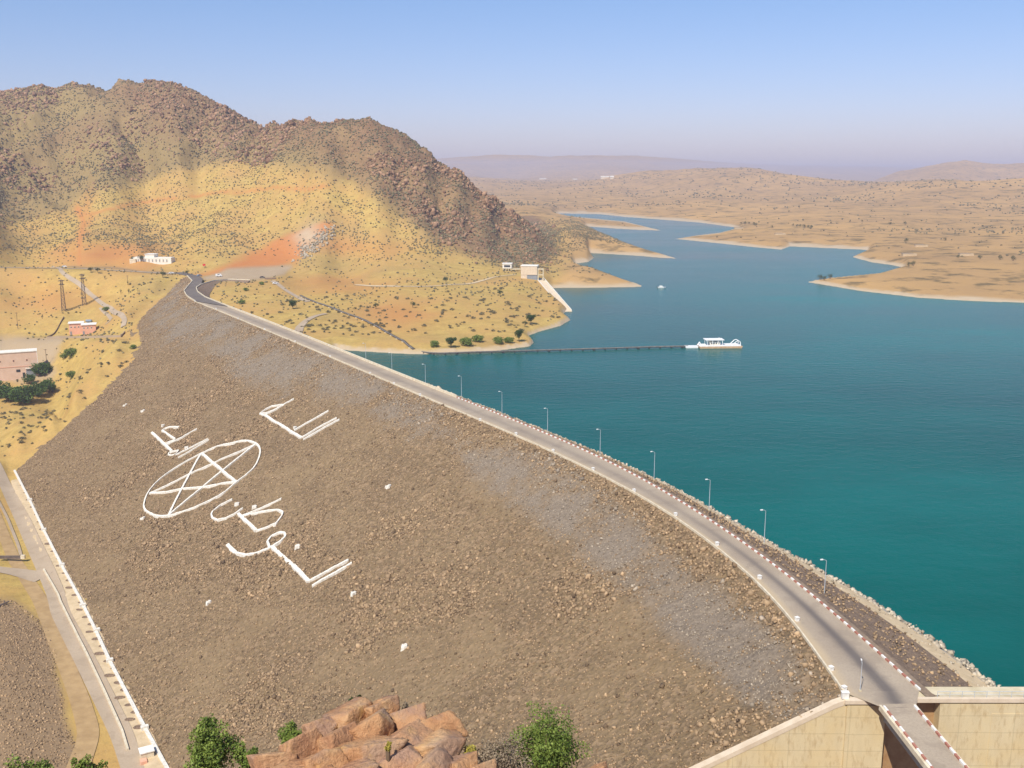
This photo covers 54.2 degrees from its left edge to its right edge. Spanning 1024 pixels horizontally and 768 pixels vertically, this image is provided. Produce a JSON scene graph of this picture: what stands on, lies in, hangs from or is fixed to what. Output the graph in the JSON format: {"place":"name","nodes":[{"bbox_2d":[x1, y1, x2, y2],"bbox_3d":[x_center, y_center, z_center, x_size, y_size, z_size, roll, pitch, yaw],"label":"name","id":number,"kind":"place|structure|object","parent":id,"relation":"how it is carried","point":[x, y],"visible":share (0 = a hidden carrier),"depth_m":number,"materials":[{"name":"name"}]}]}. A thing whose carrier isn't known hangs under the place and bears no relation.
{"place":"outdoors","nodes":[
{"label":"outdoors","id":0,"kind":"place"},
{"bbox_2d":[0,502,21,554],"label":"toe path","id":1,"kind":"structure","parent":0,"point":[12,531],"depth_m":427.55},
{"bbox_2d":[0,566,52,581],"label":"side track","id":2,"kind":"structure","parent":0,"point":[29,575],"depth_m":380.68,"materials":[{"name":"beige soil"}]},
{"bbox_2d":[0,463,144,767],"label":"toe road","id":3,"kind":"structure","parent":0,"point":[130,757],"depth_m":325.27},
{"bbox_2d":[43,568,128,750],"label":"kerb","id":4,"kind":"structure","parent":3,"relation":"on","point":[96,673],"depth_m":305.77,"materials":[{"name":"beige paint"}]},
{"bbox_2d":[3,267,170,273],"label":"valley road","id":5,"kind":"structure","parent":0,"point":[83,268],"depth_m":885.61,"materials":[{"name":"grey asphalt"}]},
{"bbox_2d":[52,266,126,326],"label":"dirt track","id":6,"kind":"structure","parent":0,"point":[122,316],"depth_m":826.45,"materials":[{"name":"beige soil"}]},
{"bbox_2d":[99,307,112,323],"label":"dirt track","id":7,"kind":"structure","parent":0,"point":[109,316],"depth_m":778.37,"materials":[{"name":"beige soil"}]},
{"bbox_2d":[174,272,225,305],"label":"road","id":8,"kind":"structure","parent":0,"point":[191,291],"depth_m":725.32,"materials":[{"name":"grey asphalt"}]},
{"bbox_2d":[271,280,308,301],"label":"dirt track","id":9,"kind":"structure","parent":0,"point":[288,291],"depth_m":746.65,"materials":[{"name":"beige soil"}]},
{"bbox_2d":[295,313,326,332],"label":"dirt track","id":10,"kind":"structure","parent":0,"point":[298,328],"depth_m":601.11,"materials":[{"name":"beige soil"}]},
{"bbox_2d":[356,274,515,286],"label":"dirt track","id":11,"kind":"structure","parent":0,"point":[426,286],"depth_m":769.82,"materials":[{"name":"beige soil"}]},
{"bbox_2d":[0,78,1023,767],"bbox_3d":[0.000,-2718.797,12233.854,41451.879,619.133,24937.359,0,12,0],"label":"terrain","id":12,"kind":"structure","parent":0,"point":[940,270],"depth_m":1046.48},
{"bbox_2d":[0,382,13,401],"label":"grove tree","id":13,"kind":"object","parent":12,"relation":"on","point":[3,390],"visible":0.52,"depth_m":625.32,"materials":[{"name":"green plant"}]},
{"bbox_2d":[0,555,25,558],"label":"culvert wall","id":14,"kind":"structure","parent":12,"relation":"on","point":[12,556],"depth_m":392.77,"materials":[{"name":"concrete"}]},
{"bbox_2d":[0,348,38,380],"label":"pink hall","id":15,"kind":"structure","parent":12,"relation":"on","point":[15,364],"depth_m":678.17,"materials":[{"name":"paint"}]},
{"bbox_2d":[25,368,36,375],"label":"roller door","id":16,"kind":"structure","parent":15,"relation":"in","point":[28,370],"depth_m":681.89,"materials":[{"name":"grey metal"}]},
{"bbox_2d":[7,385,32,404],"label":"grove tree","id":17,"kind":"object","parent":12,"relation":"on","point":[17,394],"visible":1,"depth_m":618.42,"materials":[{"name":"green plant"}]},
{"bbox_2d":[21,373,35,383],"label":"grove tree","id":18,"kind":"object","parent":12,"relation":"on","point":[29,379],"visible":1,"depth_m":667.95,"materials":[{"name":"green plant"}]},
{"bbox_2d":[24,384,42,401],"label":"grove tree","id":19,"kind":"object","parent":12,"relation":"on","point":[36,391],"visible":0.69,"depth_m":628.05,"materials":[{"name":"green plant"}]},
{"bbox_2d":[29,362,49,375],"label":"grove tree","id":20,"kind":"object","parent":12,"relation":"on","point":[37,368],"visible":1,"depth_m":681.04,"materials":[{"name":"green plant"}]},
{"bbox_2d":[31,381,47,396],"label":"grove tree","id":21,"kind":"object","parent":12,"relation":"on","point":[41,386],"visible":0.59,"depth_m":641.38,"materials":[{"name":"green plant"}]},
{"bbox_2d":[0,599,80,767],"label":"bank stones","id":22,"kind":"object","parent":12,"relation":"on","point":[66,732],"visible":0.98,"depth_m":290.65,"materials":[{"name":"brown stone"}]},
{"bbox_2d":[42,362,52,370],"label":"grove tree","id":23,"kind":"object","parent":12,"relation":"on","point":[47,366],"visible":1,"depth_m":685.06,"materials":[{"name":"green plant"}]},
{"bbox_2d":[42,378,55,392],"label":"grove tree","id":24,"kind":"object","parent":12,"relation":"on","point":[51,385],"visible":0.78,"depth_m":650.75,"materials":[{"name":"green plant"}]},
{"bbox_2d":[0,513,98,767],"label":"ochre verge","id":25,"kind":"structure","parent":12,"relation":"on","point":[86,721],"depth_m":306.03,"materials":[{"name":"soil"}]},
{"bbox_2d":[49,316,63,335],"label":"compound wall","id":26,"kind":"structure","parent":12,"relation":"on","point":[57,327],"depth_m":772.79,"materials":[{"name":"beige concrete"}]},
{"bbox_2d":[58,280,65,310],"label":"lattice tower","id":27,"kind":"structure","parent":12,"relation":"on","point":[61,283],"depth_m":799.05,"materials":[{"name":"metal"}]},
{"bbox_2d":[63,348,76,356],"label":"green shrub","id":28,"kind":"object","parent":12,"relation":"on","point":[69,351],"visible":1,"depth_m":680.98,"materials":[{"name":"green plant"}]},
{"bbox_2d":[65,371,74,378],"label":"green shrub","id":29,"kind":"object","parent":12,"relation":"on","point":[70,373],"visible":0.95,"depth_m":660.60,"materials":[{"name":"green plant"}]},
{"bbox_2d":[68,321,83,334],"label":"guard house","id":30,"kind":"structure","parent":12,"relation":"on","point":[75,327],"depth_m":760.53,"materials":[{"name":"paint"}]},
{"bbox_2d":[79,274,86,305],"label":"lattice tower","id":31,"kind":"structure","parent":12,"relation":"on","point":[82,289],"depth_m":813.00,"materials":[{"name":"metal"}]},
{"bbox_2d":[47,335,120,338],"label":"compound wall","id":32,"kind":"structure","parent":12,"relation":"on","point":[102,336],"depth_m":706.40,"materials":[{"name":"white concrete"}]},
{"bbox_2d":[11,479,163,767],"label":"toe strip","id":33,"kind":"object","parent":12,"relation":"on","point":[142,739],"visible":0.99,"depth_m":331.39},
{"bbox_2d":[13,470,168,767],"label":"toe wall","id":34,"kind":"structure","parent":33,"relation":"on","point":[141,721],"depth_m":320.60,"materials":[{"name":"concrete"}]},
{"bbox_2d":[140,724,148,730],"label":"wall pier","id":35,"kind":"structure","parent":34,"relation":"on","point":[143,727],"depth_m":271.30,"materials":[{"name":"stone"}]},
{"bbox_2d":[104,673,114,676],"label":"planting pit","id":36,"kind":"object","parent":33,"relation":"on","point":[109,675],"visible":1,"depth_m":300.75,"materials":[{"name":"brown soil"}]},
{"bbox_2d":[124,717,134,720],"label":"planting pit","id":37,"kind":"object","parent":33,"relation":"on","point":[129,719],"visible":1,"depth_m":276.49,"materials":[{"name":"beige soil"}]},
{"bbox_2d":[138,744,154,765],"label":"valve chamber","id":38,"kind":"object","parent":33,"relation":"on","point":[145,752],"visible":1,"depth_m":258.51,"materials":[{"name":"beige paint"}]},
{"bbox_2d":[81,322,96,333],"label":"guard house","id":39,"kind":"structure","parent":12,"relation":"on","point":[87,328],"depth_m":751.26,"materials":[{"name":"paint"}]},
{"bbox_2d":[129,253,174,264],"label":"white compound","id":40,"kind":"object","parent":12,"relation":"on","point":[154,258],"visible":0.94,"depth_m":908.16,"materials":[{"name":"white paint"}]},
{"bbox_2d":[197,280,249,304],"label":"bend revetment","id":41,"kind":"object","parent":12,"relation":"on","point":[205,289],"visible":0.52,"depth_m":772.14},
{"bbox_2d":[0,79,564,270],"bbox_3d":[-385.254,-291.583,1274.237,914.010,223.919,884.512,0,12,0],"label":"mountain rocks","id":42,"kind":"object","parent":12,"relation":"on","point":[432,210],"visible":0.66,"depth_m":1226.17,"materials":[{"name":"stone"}]},
{"bbox_2d":[289,299,296,307],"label":"round tree","id":43,"kind":"object","parent":12,"relation":"on","point":[293,303],"visible":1,"depth_m":665.92,"materials":[{"name":"green plant"}]},
{"bbox_2d":[291,222,343,261],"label":"pale boulders","id":44,"kind":"object","parent":12,"relation":"on","point":[323,235],"visible":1,"depth_m":938.78,"materials":[{"name":"stone"}]},
{"bbox_2d":[0,79,636,422],"bbox_3d":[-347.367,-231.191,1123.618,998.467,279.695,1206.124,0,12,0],"label":"scrub","id":45,"kind":"object","parent":12,"relation":"on","point":[534,250],"visible":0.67,"depth_m":1081.89,"materials":[{"name":"green plant"}]},
{"bbox_2d":[300,295,414,348],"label":"land pipeline","id":46,"kind":"object","parent":12,"relation":"on","point":[391,334],"visible":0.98,"depth_m":604.79,"materials":[{"name":"metal"}]},
{"bbox_2d":[16,278,840,767],"bbox_3d":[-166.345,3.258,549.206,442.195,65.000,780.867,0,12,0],"label":"dam embankment","id":47,"kind":"structure","parent":12,"relation":"on","point":[498,646],"depth_m":284.82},
{"bbox_2d":[151,424,208,457],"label":"stone word","id":48,"kind":"object","parent":47,"relation":"on","point":[164,444],"visible":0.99,"depth_m":454.08,"materials":[{"name":"white stone"}]},
{"bbox_2d":[184,275,193,300],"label":"parapet","id":49,"kind":"structure","parent":47,"relation":"on","point":[186,287],"depth_m":731.78,"materials":[{"name":"beige paint"}]},
{"bbox_2d":[143,439,260,517],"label":"stone emblem","id":50,"kind":"object","parent":47,"relation":"on","point":[233,481],"visible":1,"depth_m":403.23,"materials":[{"name":"white stone"}]},
{"bbox_2d":[211,498,351,587],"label":"stone word","id":51,"kind":"object","parent":47,"relation":"on","point":[299,571],"visible":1,"depth_m":334.74,"materials":[{"name":"white stone"}]},
{"bbox_2d":[259,398,338,439],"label":"stone word","id":52,"kind":"object","parent":47,"relation":"on","point":[281,425],"visible":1,"depth_m":407.99,"materials":[{"name":"white stone"}]},
{"bbox_2d":[401,643,407,650],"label":"marker stone","id":53,"kind":"object","parent":47,"relation":"on","point":[404,646],"visible":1,"depth_m":251.59,"materials":[{"name":"white stone"}]},
{"bbox_2d":[17,276,837,767],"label":"rockfill stones","id":54,"kind":"object","parent":47,"relation":"on","point":[461,420],"visible":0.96,"depth_m":301.81,"materials":[{"name":"brown stone"}]},
{"bbox_2d":[143,281,840,719],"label":"rockfill stones","id":55,"kind":"object","parent":47,"relation":"on","point":[761,617],"visible":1,"depth_m":281.16,"materials":[{"name":"stone"}]},
{"bbox_2d":[430,340,438,346],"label":"green shrub","id":56,"kind":"object","parent":12,"relation":"on","point":[434,343],"visible":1,"depth_m":527.09,"materials":[{"name":"green plant"}]},
{"bbox_2d":[445,337,456,344],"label":"round tree","id":57,"kind":"object","parent":12,"relation":"on","point":[451,339],"visible":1,"depth_m":525.77,"materials":[{"name":"green plant"}]},
{"bbox_2d":[459,337,473,345],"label":"green shrub","id":58,"kind":"object","parent":12,"relation":"on","point":[467,341],"visible":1,"depth_m":529.72,"materials":[{"name":"green plant"}]},
{"bbox_2d":[471,335,483,340],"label":"green shrub","id":59,"kind":"object","parent":12,"relation":"on","point":[478,337],"visible":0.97,"depth_m":537.80,"materials":[{"name":"green plant"}]},
{"bbox_2d":[492,336,503,343],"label":"green shrub","id":60,"kind":"object","parent":12,"relation":"on","point":[498,339],"visible":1,"depth_m":536.37,"materials":[{"name":"green plant"}]},
{"bbox_2d":[504,337,514,342],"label":"green shrub","id":61,"kind":"object","parent":12,"relation":"on","point":[508,339],"visible":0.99,"depth_m":540.32,"materials":[{"name":"green plant"}]},
{"bbox_2d":[502,263,520,270],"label":"hoist house","id":62,"kind":"structure","parent":12,"relation":"on","point":[507,265],"depth_m":859.29,"materials":[{"name":"white paint"}]},
{"bbox_2d":[514,329,523,337],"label":"round tree","id":63,"kind":"object","parent":12,"relation":"on","point":[518,333],"visible":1,"depth_m":543.76,"materials":[{"name":"green plant"}]},
{"bbox_2d":[526,314,536,320],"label":"round tree","id":64,"kind":"object","parent":12,"relation":"on","point":[530,317],"visible":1,"depth_m":601.58,"materials":[{"name":"green plant"}]},
{"bbox_2d":[521,264,543,280],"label":"intake house","id":65,"kind":"structure","parent":12,"relation":"on","point":[529,271],"depth_m":792.91,"materials":[{"name":"concrete"}]},
{"bbox_2d":[537,278,571,311],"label":"slipway","id":66,"kind":"structure","parent":12,"relation":"on","point":[546,285],"depth_m":747.09,"materials":[{"name":"concrete"}]},
{"bbox_2d":[475,167,1023,256],"bbox_3d":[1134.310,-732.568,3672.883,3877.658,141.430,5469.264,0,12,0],"label":"scrub","id":67,"kind":"object","parent":12,"relation":"on","point":[928,229],"visible":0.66,"depth_m":2728.13,"materials":[{"name":"green plant"}]},
{"bbox_2d":[689,697,846,767],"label":"wing wall","id":68,"kind":"structure","parent":12,"relation":"on","point":[813,739],"depth_m":163.25,"materials":[{"name":"concrete"}]},
{"bbox_2d":[901,253,916,255],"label":"farm house","id":69,"kind":"structure","parent":12,"relation":"on","point":[907,254],"depth_m":1064.60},
{"bbox_2d":[914,244,927,246],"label":"farm house","id":70,"kind":"structure","parent":12,"relation":"on","point":[919,245],"depth_m":1187.01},
{"bbox_2d":[842,687,1023,767],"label":"spillway wall","id":71,"kind":"structure","parent":12,"relation":"on","point":[980,731],"depth_m":163.05,"materials":[{"name":"concrete"}]},
{"bbox_2d":[841,690,849,698],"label":"gate pillar","id":72,"kind":"structure","parent":71,"relation":"on","point":[845,694],"depth_m":161.61,"materials":[{"name":"white paint"}]},
{"bbox_2d":[879,703,968,767],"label":"road bridge","id":73,"kind":"structure","parent":71,"relation":"on","point":[919,737],"depth_m":150.39,"materials":[{"name":"concrete"}]},
{"bbox_2d":[937,691,1023,697],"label":"railing","id":74,"kind":"object","parent":71,"relation":"on","point":[999,694],"visible":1,"depth_m":162.00,"materials":[{"name":"metal"}]},
{"bbox_2d":[958,253,973,255],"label":"farm house","id":75,"kind":"structure","parent":12,"relation":"on","point":[965,254],"depth_m":1059.07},
{"bbox_2d":[0,0,1023,166],"label":"sky","id":76,"kind":"structure","parent":0,"point":[883,83],"materials":[{"name":"blue"}]},
{"bbox_2d":[199,302,917,691],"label":"road","id":77,"kind":"structure","parent":0,"point":[839,644],"depth_m":223.94,"materials":[{"name":"grey asphalt"}]},
{"bbox_2d":[195,301,843,689],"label":"parapet","id":78,"kind":"structure","parent":77,"relation":"on","point":[619,485],"depth_m":259.08,"materials":[{"name":"beige paint"}]},
{"bbox_2d":[457,397,920,689],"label":"kerb","id":79,"kind":"structure","parent":77,"relation":"on","point":[847,624],"depth_m":223.81,"materials":[{"name":"white paint"}]},
{"bbox_2d":[760,509,765,543],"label":"street lamp","id":80,"kind":"object","parent":77,"relation":"on","point":[764,529],"visible":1,"depth_m":229.30,"materials":[{"name":"metal"}]},
{"bbox_2d":[345,213,1023,686],"bbox_3d":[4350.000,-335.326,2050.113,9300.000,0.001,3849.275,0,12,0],"label":"water","id":81,"kind":"structure","parent":0,"point":[867,443],"depth_m":405.23,"materials":[{"name":"teal liquid"}]},
{"bbox_2d":[421,345,687,354],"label":"floating pipeline","id":82,"kind":"object","parent":81,"relation":"on","point":[537,350],"visible":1,"depth_m":526.84,"materials":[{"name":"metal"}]},
{"bbox_2d":[685,338,742,348],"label":"dredger","id":83,"kind":"object","parent":81,"relation":"on","point":[712,343],"visible":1,"depth_m":536.91,"materials":[{"name":"white metal"}]},
{"bbox_2d":[457,396,934,696],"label":"dam shoulder","id":84,"kind":"object","parent":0,"point":[925,692],"visible":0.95,"depth_m":204.21},
{"bbox_2d":[196,279,456,397],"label":"parapet","id":85,"kind":"structure","parent":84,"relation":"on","point":[391,370],"depth_m":488.55,"materials":[{"name":"beige paint"}]},
{"bbox_2d":[466,399,968,695],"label":"upstream slope","id":86,"kind":"structure","parent":0,"point":[870,629],"depth_m":191.22,"materials":[{"name":"grey stone"}]},
{"bbox_2d":[440,388,972,686],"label":"bank stones","id":87,"kind":"object","parent":86,"relation":"on","point":[808,576],"visible":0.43,"depth_m":213.28,"materials":[{"name":"stone"}]},
{"bbox_2d":[557,436,987,686],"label":"upstream berm","id":88,"kind":"structure","parent":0,"point":[945,659],"depth_m":200.06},
{"bbox_2d":[441,388,986,686],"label":"berm stones","id":89,"kind":"object","parent":88,"relation":"on","point":[951,662],"visible":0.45,"depth_m":213.11,"materials":[{"name":"beige stone"}]},
{"bbox_2d":[587,448,981,680],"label":"riprap bank","id":90,"kind":"structure","parent":0,"point":[913,629],"depth_m":191.67,"materials":[{"name":"beige stone"}]},
{"bbox_2d":[428,383,1000,686],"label":"riprap stones","id":91,"kind":"object","parent":90,"relation":"on","point":[965,662],"visible":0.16,"depth_m":213.90,"materials":[{"name":"grey stone"}]},
{"bbox_2d":[849,690,918,707],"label":"road apron","id":92,"kind":"object","parent":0,"point":[892,697],"visible":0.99,"depth_m":162.15,"materials":[{"name":"concrete"}]},
{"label":"hillside","id":93,"kind":"structure","parent":0,"visible":0},
{"bbox_2d":[4,753,53,767],"bbox_3d":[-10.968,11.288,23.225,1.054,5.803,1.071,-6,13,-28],"label":"green bush","id":94,"kind":"object","parent":93,"relation":"on","point":[42,765],"visible":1,"depth_m":22.89,"materials":[{"name":"green plant"}]},
{"bbox_2d":[70,753,107,767],"bbox_3d":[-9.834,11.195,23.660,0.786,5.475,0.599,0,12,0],"label":"green bush","id":95,"kind":"object","parent":93,"relation":"on","point":[84,763],"visible":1,"depth_m":23.12,"materials":[{"name":"green plant"}]},
{"bbox_2d":[183,713,243,767],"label":"green bush","id":96,"kind":"object","parent":93,"relation":"on","point":[206,752],"visible":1,"depth_m":21.95,"materials":[{"name":"green plant"}]},
{"bbox_2d":[233,740,258,767],"bbox_3d":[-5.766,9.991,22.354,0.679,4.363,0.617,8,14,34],"label":"green bush","id":97,"kind":"object","parent":93,"relation":"on","point":[240,753],"visible":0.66,"depth_m":21.91,"materials":[{"name":"green plant"}]},
{"bbox_2d":[277,720,301,743],"bbox_3d":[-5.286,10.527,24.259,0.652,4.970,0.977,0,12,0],"label":"green bush","id":98,"kind":"object","parent":93,"relation":"on","point":[291,731],"visible":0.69,"depth_m":23.78,"materials":[{"name":"green plant"}]},
{"bbox_2d":[401,702,408,709],"bbox_3d":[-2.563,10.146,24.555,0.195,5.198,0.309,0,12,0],"label":"dry bush","id":99,"kind":"object","parent":93,"relation":"on","point":[405,704],"visible":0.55,"depth_m":23.96,"materials":[{"name":"beige plant"}]},
{"bbox_2d":[246,694,607,767],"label":"rock outcrop","id":100,"kind":"object","parent":93,"relation":"on","point":[358,732],"visible":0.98,"depth_m":21.22,"materials":[{"name":"brown stone"}]},
{"bbox_2d":[384,741,391,761],"bbox_3d":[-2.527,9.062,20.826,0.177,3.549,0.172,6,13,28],"label":"yellow herb","id":101,"kind":"object","parent":100,"relation":"on","point":[387,747],"visible":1,"depth_m":20.47,"materials":[{"name":"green plant"}]},
{"bbox_2d":[462,744,476,753],"bbox_3d":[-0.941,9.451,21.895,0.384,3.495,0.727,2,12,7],"label":"yellow herb","id":102,"kind":"object","parent":100,"relation":"on","point":[470,748],"visible":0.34,"depth_m":21.55,"materials":[{"name":"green plant"}]},
{"bbox_2d":[477,731,533,767],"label":"dry bush","id":103,"kind":"object","parent":93,"relation":"on","point":[502,761],"visible":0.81,"depth_m":22.69,"materials":[{"name":"beige plant"}]},
{"bbox_2d":[497,699,592,767],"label":"green bush","id":104,"kind":"object","parent":93,"relation":"on","point":[555,745],"visible":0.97,"depth_m":23.40,"materials":[{"name":"green plant"}]}
]}

